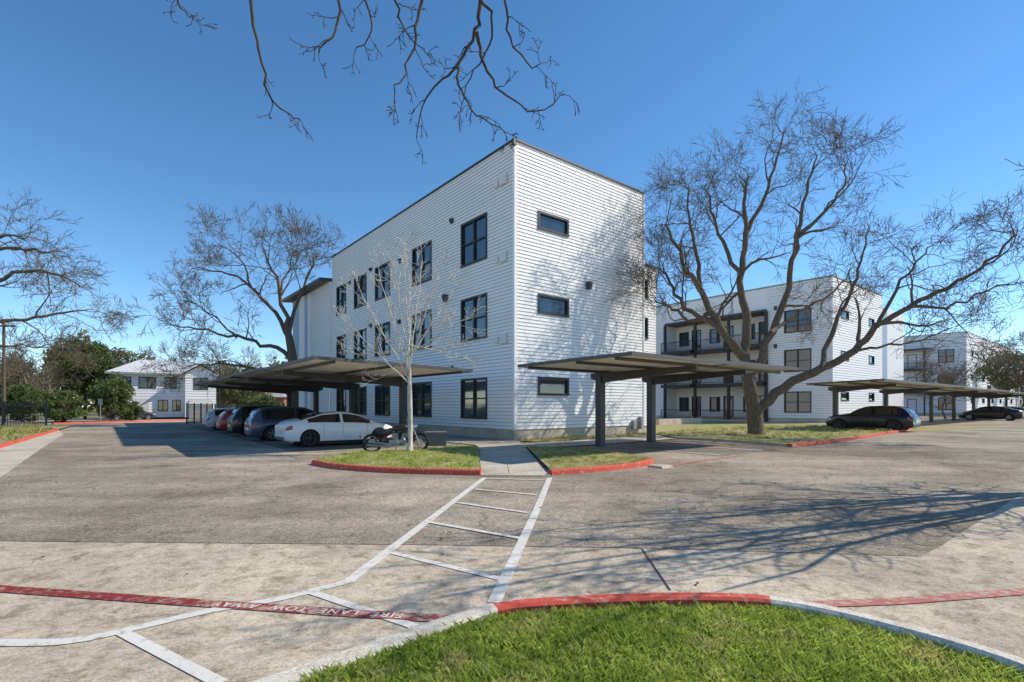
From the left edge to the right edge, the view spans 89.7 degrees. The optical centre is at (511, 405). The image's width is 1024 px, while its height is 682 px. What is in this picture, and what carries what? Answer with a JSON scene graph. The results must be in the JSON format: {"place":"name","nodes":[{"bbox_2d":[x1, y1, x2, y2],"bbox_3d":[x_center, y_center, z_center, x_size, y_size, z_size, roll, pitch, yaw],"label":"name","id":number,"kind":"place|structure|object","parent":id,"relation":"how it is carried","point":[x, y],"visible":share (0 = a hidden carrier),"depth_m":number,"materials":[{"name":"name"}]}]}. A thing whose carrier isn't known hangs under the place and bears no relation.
{"place":"outdoors","nodes":[
{"label":"outdoors","id":0,"kind":"place"},
{"bbox_2d":[0,423,73,444],"bbox_3d":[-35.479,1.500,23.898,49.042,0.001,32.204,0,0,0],"label":"grass verge","id":1,"kind":"object","parent":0,"point":[54,426],"depth_m":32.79,"materials":[{"name":"green plant"}]},
{"bbox_2d":[0,188,138,391],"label":"bare tree","id":2,"kind":"object","parent":1,"relation":"on","point":[39,272],"visible":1,"depth_m":27.35,"materials":[{"name":"brown plant"}]},
{"bbox_2d":[0,412,202,418],"bbox_3d":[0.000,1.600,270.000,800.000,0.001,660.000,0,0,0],"label":"ground","id":3,"kind":"structure","parent":0,"point":[92,415],"depth_m":71.35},
{"bbox_2d":[0,401,46,425],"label":"metal fence","id":4,"kind":"object","parent":3,"relation":"on","point":[3,405],"visible":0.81,"depth_m":39.23,"materials":[{"name":"black metal"}]},
{"bbox_2d":[0,358,52,415],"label":"evergreen tree","id":5,"kind":"object","parent":3,"relation":"on","point":[21,377],"visible":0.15,"depth_m":85.70,"materials":[{"name":"green plant"}]},
{"bbox_2d":[0,341,91,394],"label":"bare tree","id":6,"kind":"object","parent":3,"relation":"on","point":[47,379],"visible":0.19,"depth_m":79.47,"materials":[{"name":"brown plant"}]},
{"bbox_2d":[0,312,100,420],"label":"bare tree","id":7,"kind":"object","parent":3,"relation":"on","point":[20,358],"visible":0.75,"depth_m":56.01,"materials":[{"name":"brown plant"}]},
{"bbox_2d":[41,334,119,418],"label":"evergreen tree","id":8,"kind":"object","parent":3,"relation":"on","point":[105,363],"visible":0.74,"depth_m":61.14,"materials":[{"name":"green plant"}]},
{"bbox_2d":[86,347,143,382],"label":"evergreen tree","id":9,"kind":"object","parent":3,"relation":"on","point":[125,355],"visible":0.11,"depth_m":88.97,"materials":[{"name":"green plant"}]},
{"bbox_2d":[105,360,218,418],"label":"house","id":10,"kind":"structure","parent":3,"relation":"on","point":[148,397],"depth_m":62.80,"materials":[{"name":"white"}]},
{"bbox_2d":[127,399,148,418],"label":"garage door","id":11,"kind":"structure","parent":10,"relation":"in","point":[144,403],"depth_m":61.41,"materials":[{"name":"beige"}]},
{"bbox_2d":[139,377,155,387],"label":"window","id":12,"kind":"structure","parent":10,"relation":"in","point":[143,381],"depth_m":61.67,"materials":[{"name":"grey glass"}]},
{"bbox_2d":[189,399,211,418],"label":"garage door","id":13,"kind":"structure","parent":10,"relation":"in","point":[191,401],"depth_m":63.26,"materials":[{"name":"beige"}]},
{"bbox_2d":[137,341,222,366],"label":"bare tree","id":14,"kind":"object","parent":3,"relation":"on","point":[162,346],"visible":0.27,"depth_m":89.16,"materials":[{"name":"brown plant"}]},
{"bbox_2d":[157,340,262,404],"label":"bare tree","id":15,"kind":"object","parent":3,"relation":"on","point":[225,357],"visible":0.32,"depth_m":75.83,"materials":[{"name":"brown plant"}]},
{"bbox_2d":[199,346,282,394],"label":"bare tree","id":16,"kind":"object","parent":3,"relation":"on","point":[242,351],"visible":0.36,"depth_m":88.63,"materials":[{"name":"brown plant"}]},
{"bbox_2d":[216,367,272,406],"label":"evergreen tree","id":17,"kind":"object","parent":3,"relation":"on","point":[238,397],"visible":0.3,"depth_m":77.94,"materials":[{"name":"green plant"}]},
{"bbox_2d":[239,392,285,405],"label":"brick house","id":18,"kind":"structure","parent":3,"relation":"on","point":[281,398],"depth_m":94.06,"materials":[{"name":"brick"}]},
{"bbox_2d":[282,138,657,440],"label":"apartment building","id":19,"kind":"structure","parent":3,"relation":"on","point":[537,241],"depth_m":26.69,"materials":[{"name":"white"}]},
{"bbox_2d":[336,389,345,411],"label":"window","id":20,"kind":"structure","parent":19,"relation":"in","point":[340,393],"depth_m":40.28,"materials":[{"name":"black glass"}]},
{"bbox_2d":[336,334,345,357],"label":"window","id":21,"kind":"structure","parent":19,"relation":"in","point":[338,346],"depth_m":40.63,"materials":[{"name":"black glass"}]},
{"bbox_2d":[336,283,345,315],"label":"window","id":22,"kind":"structure","parent":19,"relation":"in","point":[340,294],"depth_m":40.40,"materials":[{"name":"glass"}]},
{"bbox_2d":[354,328,366,359],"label":"window","id":23,"kind":"structure","parent":19,"relation":"in","point":[360,347],"depth_m":37.32,"materials":[{"name":"glass"}]},
{"bbox_2d":[354,273,366,308],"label":"window","id":24,"kind":"structure","parent":19,"relation":"in","point":[362,281],"depth_m":37.32,"materials":[{"name":"glass"}]},
{"bbox_2d":[356,386,366,414],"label":"window","id":25,"kind":"structure","parent":19,"relation":"in","point":[361,392],"depth_m":37.28,"materials":[{"name":"black glass"}]},
{"bbox_2d":[375,385,389,415],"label":"window","id":26,"kind":"structure","parent":19,"relation":"in","point":[382,392],"depth_m":34.36,"materials":[{"name":"black glass"}]},
{"bbox_2d":[375,321,389,356],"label":"window","id":27,"kind":"structure","parent":19,"relation":"in","point":[385,347],"depth_m":34.32,"materials":[{"name":"glass"}]},
{"bbox_2d":[375,261,389,300],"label":"window","id":28,"kind":"structure","parent":19,"relation":"in","point":[379,294],"depth_m":34.36,"materials":[{"name":"glass"}]},
{"bbox_2d":[412,381,431,416],"bbox_3d":[-5.267,-0.375,30.161,0.165,2.050,2.300,0,0,-39],"label":"window","id":29,"kind":"structure","parent":19,"relation":"in","point":[421,391],"depth_m":30.13,"materials":[{"name":"black glass"}]},
{"bbox_2d":[412,309,431,349],"bbox_3d":[-5.267,-4.420,30.161,0.165,2.200,2.300,0,0,-39],"label":"window","id":30,"kind":"structure","parent":19,"relation":"in","point":[426,322],"depth_m":30.12,"materials":[{"name":"blue glass"}]},
{"bbox_2d":[412,240,431,286],"bbox_3d":[-5.267,-8.300,30.161,0.165,2.240,2.300,0,0,-39],"label":"window","id":31,"kind":"structure","parent":19,"relation":"in","point":[426,255],"depth_m":30.12,"materials":[{"name":"glass"}]},
{"bbox_2d":[460,377,486,418],"bbox_3d":[-1.910,-0.375,25.943,0.165,2.050,2.320,0,0,-39],"label":"window","id":32,"kind":"structure","parent":19,"relation":"in","point":[473,390],"depth_m":25.92,"materials":[{"name":"black glass"}]},
{"bbox_2d":[460,292,486,341],"bbox_3d":[-1.910,-4.420,25.943,0.165,2.200,2.320,0,0,-39],"label":"window","id":33,"kind":"structure","parent":19,"relation":"in","point":[478,322],"depth_m":25.92,"materials":[{"name":"glass"}]},
{"bbox_2d":[460,212,486,267],"bbox_3d":[-1.910,-8.300,25.943,0.165,2.240,2.320,0,0,-39],"label":"window","id":34,"kind":"structure","parent":19,"relation":"in","point":[473,232],"depth_m":25.92,"materials":[{"name":"blue glass"}]},
{"bbox_2d":[538,377,568,395],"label":"window","id":35,"kind":"structure","parent":19,"relation":"in","point":[548,386],"depth_m":24.92,"materials":[{"name":"grey glass"}]},
{"bbox_2d":[538,293,568,317],"bbox_3d":[2.000,-4.840,24.901,2.030,0.920,0.165,0,0,-39],"label":"window","id":36,"kind":"structure","parent":19,"relation":"in","point":[547,304],"depth_m":24.94,"materials":[{"name":"blue glass"}]},
{"bbox_2d":[538,210,568,236],"bbox_3d":[2.000,-8.790,24.901,2.030,0.860,0.165,0,0,-39],"label":"window","id":37,"kind":"structure","parent":19,"relation":"in","point":[548,222],"depth_m":24.92,"materials":[{"name":"blue glass"}]},
{"bbox_2d":[0,328,1022,411],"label":"wood","id":38,"kind":"object","parent":3,"relation":"on","point":[90,408],"depth_m":129.97,"materials":[{"name":"green plant"}]},
{"bbox_2d":[656,275,903,422],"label":"apartment building","id":39,"kind":"structure","parent":3,"relation":"on","point":[720,399],"depth_m":53.60,"materials":[{"name":"white"}]},
{"bbox_2d":[679,397,688,410],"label":"window","id":40,"kind":"structure","parent":39,"relation":"in","point":[683,401],"depth_m":62.37,"materials":[{"name":"black glass"}]},
{"bbox_2d":[679,332,688,346],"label":"window","id":41,"kind":"structure","parent":39,"relation":"in","point":[684,336],"depth_m":62.37,"materials":[{"name":"black glass"}]},
{"bbox_2d":[709,397,719,411],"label":"window","id":42,"kind":"structure","parent":39,"relation":"in","point":[714,402],"depth_m":59.31,"materials":[{"name":"beige glass"}]},
{"bbox_2d":[723,396,733,416],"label":"balcony door","id":43,"kind":"structure","parent":39,"relation":"in","point":[724,397],"depth_m":57.81,"materials":[{"name":"black glass"}]},
{"bbox_2d":[784,391,810,412],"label":"window","id":44,"kind":"structure","parent":39,"relation":"in","point":[794,402],"depth_m":50.08,"materials":[{"name":"grey glass"}]},
{"bbox_2d":[784,348,810,371],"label":"window","id":45,"kind":"structure","parent":39,"relation":"in","point":[800,358],"depth_m":50.00,"materials":[{"name":"grey glass"}]},
{"bbox_2d":[784,307,810,333],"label":"window","id":46,"kind":"structure","parent":39,"relation":"in","point":[786,315],"depth_m":50.08,"materials":[{"name":"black glass"}]},
{"bbox_2d":[904,331,1023,415],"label":"apartment building","id":47,"kind":"structure","parent":3,"relation":"on","point":[916,405],"depth_m":87.29,"materials":[{"name":"white"}]},
{"bbox_2d":[938,349,953,362],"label":"window","id":48,"kind":"structure","parent":47,"relation":"in","point":[941,355],"depth_m":85.56,"materials":[{"name":"black glass"}]},
{"bbox_2d":[92,419,191,422],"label":"driveway","id":49,"kind":"structure","parent":0,"point":[154,421],"depth_m":52.73,"materials":[{"name":"concrete"}]},
{"bbox_2d":[86,371,135,420],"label":"evergreen tree","id":50,"kind":"object","parent":49,"relation":"on","point":[116,402],"visible":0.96,"depth_m":53.36,"materials":[{"name":"green plant"}]},
{"bbox_2d":[103,410,155,419],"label":"parked car","id":51,"kind":"object","parent":49,"relation":"on","point":[144,415],"visible":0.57,"depth_m":59.07,"materials":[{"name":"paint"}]},
{"bbox_2d":[118,401,142,420],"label":"bush","id":52,"kind":"object","parent":49,"relation":"on","point":[132,413],"visible":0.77,"depth_m":55.91,"materials":[{"name":"green plant"}]},
{"bbox_2d":[189,426,457,452],"bbox_3d":[-13.978,1.592,31.212,6.500,0.001,30.200,0,0,-39],"label":"parking bay","id":53,"kind":"object","parent":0,"point":[330,446],"visible":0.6,"depth_m":21.26,"materials":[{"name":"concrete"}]},
{"bbox_2d":[202,408,235,430],"bbox_3d":[-18.313,0.857,34.791,4.406,1.487,2.141,0,0,-39],"label":"parked car","id":54,"kind":"object","parent":53,"relation":"on","point":[210,417],"visible":0.17,"depth_m":33.16,"materials":[{"name":"grey paint"}]},
{"bbox_2d":[216,409,234,432],"bbox_3d":[-15.617,0.871,31.568,4.320,1.458,2.099,0,0,-39],"label":"parked car","id":55,"kind":"object","parent":53,"relation":"on","point":[221,420],"visible":0.11,"depth_m":29.89,"materials":[{"name":"red paint"}]},
{"bbox_2d":[227,405,272,436],"bbox_3d":[-13.000,0.778,28.283,4.528,1.644,2.113,0,0,-39],"label":"parked car","id":56,"kind":"object","parent":53,"relation":"on","point":[237,418],"visible":0.27,"depth_m":26.62,"materials":[{"name":"black paint"}]},
{"bbox_2d":[244,406,314,440],"bbox_3d":[-10.337,0.803,24.780,4.389,1.594,2.048,0,0,-39],"label":"parked car","id":57,"kind":"object","parent":53,"relation":"on","point":[260,422],"visible":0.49,"depth_m":23.33,"materials":[{"name":"paint"}]},
{"bbox_2d":[193,356,472,439],"bbox_3d":[-12.765,-0.035,29.608,6.200,3.270,28.180,0,0,-39],"label":"carport","id":58,"kind":"object","parent":53,"relation":"on","point":[315,375],"visible":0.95,"depth_m":23.73,"materials":[{"name":"grey metal"}]},
{"bbox_2d":[275,411,392,446],"bbox_3d":[-7.236,0.908,21.369,4.578,1.384,2.082,0,0,-39],"label":"parked car","id":59,"kind":"object","parent":53,"relation":"on","point":[311,429],"visible":0.89,"depth_m":20.33,"materials":[{"name":"white paint"}]},
{"bbox_2d":[314,444,479,469],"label":"island turf","id":60,"kind":"structure","parent":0,"point":[426,458],"depth_m":14.69,"materials":[{"name":"green plant"}]},
{"bbox_2d":[329,229,487,450],"bbox_3d":[-3.495,-2.252,17.321,5.545,7.712,3.646,0,0,0],"label":"young tree","id":61,"kind":"object","parent":60,"relation":"on","point":[409,350],"visible":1,"depth_m":17.17,"materials":[{"name":"beige plant"}]},
{"bbox_2d":[397,434,526,446],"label":"sidewalk","id":62,"kind":"structure","parent":0,"point":[458,441],"depth_m":23.32,"materials":[{"name":"concrete"}]},
{"bbox_2d":[471,441,523,470],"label":"walkway","id":63,"kind":"structure","parent":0,"point":[498,443],"depth_m":20.79,"materials":[{"name":"concrete"}]},
{"bbox_2d":[0,415,1023,555],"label":"asphalt lot","id":64,"kind":"structure","parent":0,"point":[914,510],"depth_m":9.17,"materials":[{"name":"grey asphalt"}]},
{"bbox_2d":[0,322,15,421],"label":"utility pole","id":65,"kind":"object","parent":64,"relation":"on","point":[3,326],"visible":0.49,"depth_m":49.94,"materials":[{"name":"brown wood"}]},
{"bbox_2d":[0,383,50,421],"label":"bush","id":66,"kind":"object","parent":64,"relation":"on","point":[14,396],"visible":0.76,"depth_m":51.01,"materials":[{"name":"green plant"}]},
{"bbox_2d":[0,427,58,447],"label":"red kerb","id":67,"kind":"structure","parent":64,"relation":"on","point":[8,443],"depth_m":24.00,"materials":[{"name":"paint"}]},
{"bbox_2d":[0,431,62,476],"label":"concrete gutter","id":68,"kind":"object","parent":64,"relation":"on","point":[13,456],"visible":1,"depth_m":18.37,"materials":[{"name":"grey concrete"}]},
{"bbox_2d":[36,390,88,422],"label":"bush","id":69,"kind":"object","parent":64,"relation":"on","point":[55,403],"visible":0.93,"depth_m":49.62,"materials":[{"name":"green plant"}]},
{"bbox_2d":[52,419,185,423],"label":"red kerb","id":70,"kind":"structure","parent":64,"relation":"on","point":[117,421],"depth_m":49.41,"materials":[{"name":"paint"}]},
{"bbox_2d":[186,403,212,423],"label":"metal fence","id":71,"kind":"object","parent":64,"relation":"on","point":[196,412],"visible":0.81,"depth_m":47.77,"materials":[{"name":"black metal"}]},
{"bbox_2d":[107,198,346,406],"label":"bare tree","id":72,"kind":"object","parent":64,"relation":"on","point":[290,354],"visible":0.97,"depth_m":43.20,"materials":[{"name":"brown plant"}]},
{"bbox_2d":[241,395,282,405],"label":"bush","id":73,"kind":"object","parent":64,"relation":"on","point":[260,400],"visible":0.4,"depth_m":61.28,"materials":[{"name":"green plant"}]},
{"bbox_2d":[359,413,428,450],"bbox_3d":[-4.018,0.915,17.613,2.320,1.370,0.868,0,0,-16],"label":"motorcycle","id":74,"kind":"object","parent":64,"relation":"on","point":[396,442],"visible":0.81,"depth_m":17.48,"materials":[{"name":"metal"}]},
{"bbox_2d":[311,460,481,475],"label":"red kerb","id":75,"kind":"structure","parent":64,"relation":"on","point":[402,470],"depth_m":12.22,"materials":[{"name":"paint"}]},
{"bbox_2d":[424,431,446,445],"bbox_3d":[-2.933,1.250,19.791,0.860,0.560,0.500,0,0,-8],"label":"storage box","id":76,"kind":"object","parent":64,"relation":"on","point":[436,438],"visible":0.92,"depth_m":19.57,"materials":[{"name":"grey plastic"}]},
{"bbox_2d":[397,432,514,440],"bbox_3d":[-10.916,1.570,35.953,1.600,0.001,34.600,0,0,-39],"label":"gravel bed","id":77,"kind":"object","parent":64,"relation":"on","point":[467,438],"visible":0.4,"depth_m":24.83,"materials":[{"name":"grey gravel"}]},
{"bbox_2d":[479,447,549,474],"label":"ramp","id":78,"kind":"structure","parent":64,"relation":"on","point":[522,461],"depth_m":14.32,"materials":[{"name":"concrete"}]},
{"bbox_2d":[520,434,646,441],"bbox_3d":[4.330,1.550,25.724,9.500,0.001,1.600,0,0,-39],"label":"grass strip","id":79,"kind":"object","parent":64,"relation":"on","point":[537,440],"depth_m":24.51,"materials":[{"name":"green plant"}]},
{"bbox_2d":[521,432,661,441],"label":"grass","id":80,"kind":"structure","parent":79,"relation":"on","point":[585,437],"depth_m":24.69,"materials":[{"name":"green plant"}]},
{"bbox_2d":[548,458,653,475],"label":"red kerb","id":81,"kind":"structure","parent":64,"relation":"on","point":[592,469],"depth_m":12.49,"materials":[{"name":"paint"}]},
{"bbox_2d":[786,428,910,446],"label":"red kerb","id":82,"kind":"structure","parent":64,"relation":"on","point":[840,439],"depth_m":23.25,"materials":[{"name":"paint"}]},
{"bbox_2d":[826,405,920,429],"bbox_3d":[23.322,0.784,33.399,2.351,1.632,4.838,0,0,-39],"label":"parked car","id":83,"kind":"object","parent":64,"relation":"on","point":[892,417],"visible":0.92,"depth_m":32.32,"materials":[{"name":"black paint"}]},
{"bbox_2d":[806,379,1023,427],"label":"carport","id":84,"kind":"object","parent":64,"relation":"on","point":[889,386],"visible":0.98,"depth_m":41.08,"materials":[{"name":"grey metal"}]},
{"bbox_2d":[913,353,986,418],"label":"bare tree","id":85,"kind":"object","parent":64,"relation":"on","point":[948,377],"visible":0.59,"depth_m":63.56,"materials":[{"name":"brown plant"}]},
{"bbox_2d":[958,406,1023,420],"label":"parked car","id":86,"kind":"object","parent":64,"relation":"on","point":[997,412],"visible":1,"depth_m":56.40,"materials":[{"name":"grey paint"}]},
{"bbox_2d":[968,349,1023,405],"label":"evergreen tree","id":87,"kind":"object","parent":64,"relation":"on","point":[1009,384],"visible":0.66,"depth_m":77.35,"materials":[{"name":"green plant"}]},
{"bbox_2d":[968,330,1023,406],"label":"bare tree","id":88,"kind":"object","parent":64,"relation":"on","point":[1015,364],"visible":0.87,"depth_m":72.58,"materials":[{"name":"brown plant"}]},
{"bbox_2d":[0,493,1023,681],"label":"concrete apron","id":89,"kind":"object","parent":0,"point":[238,645],"visible":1,"depth_m":4.56,"materials":[{"name":"beige concrete"}]},
{"bbox_2d":[0,585,448,620],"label":"fire lane line","id":90,"kind":"object","parent":89,"relation":"on","point":[171,600],"visible":0.9,"depth_m":4.12,"materials":[{"name":"red paint"}]},
{"bbox_2d":[211,602,403,617],"bbox_3d":[-1.609,1.581,3.998,1.580,0.001,0.087,0,0,9],"label":"fire lane lettering","id":91,"kind":"object","parent":90,"relation":"on","point":[281,607],"visible":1,"depth_m":3.98,"materials":[{"name":"paint"}]},
{"bbox_2d":[0,478,551,681],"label":"crosswalk lines","id":92,"kind":"object","parent":89,"relation":"on","point":[207,675],"visible":0.98,"depth_m":4.28,"materials":[{"name":"white paint"}]},
{"bbox_2d":[163,0,579,164],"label":"overhanging tree","id":93,"kind":"object","parent":89,"relation":"on","point":[481,3],"visible":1,"depth_m":5.40,"materials":[{"name":"brown plant"}]},
{"bbox_2d":[53,541,907,589],"bbox_3d":[-0.890,1.587,5.349,10.359,0.001,1.327,0,0,6],"label":"expansion joint","id":94,"kind":"object","parent":89,"relation":"on","point":[659,574],"visible":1,"depth_m":5.77,"materials":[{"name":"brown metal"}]},
{"bbox_2d":[2,441,1013,583],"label":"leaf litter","id":95,"kind":"object","parent":89,"relation":"on","point":[506,477],"visible":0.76,"depth_m":9.04,"materials":[{"name":"brown plant"}]},
{"bbox_2d":[251,592,1023,681],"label":"curved kerb","id":96,"kind":"structure","parent":89,"relation":"on","point":[688,598],"depth_m":3.65,"materials":[{"name":"concrete"}]},
{"bbox_2d":[808,587,1023,606],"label":"fire lane line","id":97,"kind":"object","parent":89,"relation":"on","point":[935,597],"visible":0.67,"depth_m":4.23,"materials":[{"name":"red paint"}]},
{"bbox_2d":[0,0,1023,406],"label":"sky","id":98,"kind":"structure","parent":0,"point":[116,115],"materials":[{"name":"blue"}]},
{"bbox_2d":[527,445,651,468],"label":"island turf","id":99,"kind":"structure","parent":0,"point":[557,466],"depth_m":14.69,"materials":[{"name":"green plant"}]},
{"bbox_2d":[522,435,675,446],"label":"sidewalk","id":100,"kind":"structure","parent":0,"point":[591,441],"depth_m":22.63,"materials":[{"name":"concrete"}]},
{"bbox_2d":[288,600,1023,681],"bbox_3d":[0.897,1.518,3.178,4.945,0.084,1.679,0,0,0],"label":"grass","id":101,"kind":"structure","parent":0,"point":[645,638],"depth_m":3.18,"materials":[{"name":"green plant"}]},
{"bbox_2d":[587,439,848,455],"bbox_3d":[9.054,1.591,21.880,10.900,0.001,5.700,0,0,-39],"label":"parking bay","id":102,"kind":"object","parent":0,"point":[696,447],"visible":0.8,"depth_m":19.71,"materials":[{"name":"concrete"}]},
{"bbox_2d":[518,351,798,446],"bbox_3d":[6.004,0.010,19.834,10.780,3.180,5.100,0,0,-39],"label":"carport","id":103,"kind":"object","parent":102,"relation":"on","point":[652,370],"visible":1,"depth_m":19.31,"materials":[{"name":"grey metal"}]},
{"bbox_2d":[675,437,794,446],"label":"kerb","id":104,"kind":"structure","parent":102,"relation":"on","point":[738,441],"depth_m":22.26,"materials":[{"name":"concrete"}]},
{"bbox_2d":[660,424,905,444],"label":"bed turf","id":105,"kind":"structure","parent":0,"point":[792,440],"depth_m":28.21,"materials":[{"name":"green plant"}]},
{"bbox_2d":[604,77,1023,434],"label":"bare tree","id":106,"kind":"object","parent":105,"relation":"on","point":[756,407],"visible":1,"depth_m":26.54,"materials":[{"name":"brown plant"}]},
{"bbox_2d":[646,421,1023,432],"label":"courtyard lawn","id":107,"kind":"structure","parent":0,"point":[703,424],"depth_m":39.93,"materials":[{"name":"green plant"}]},
{"bbox_2d":[656,418,701,424],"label":"wall","id":108,"kind":"structure","parent":107,"relation":"on","point":[679,421],"depth_m":44.70,"materials":[{"name":"concrete"}]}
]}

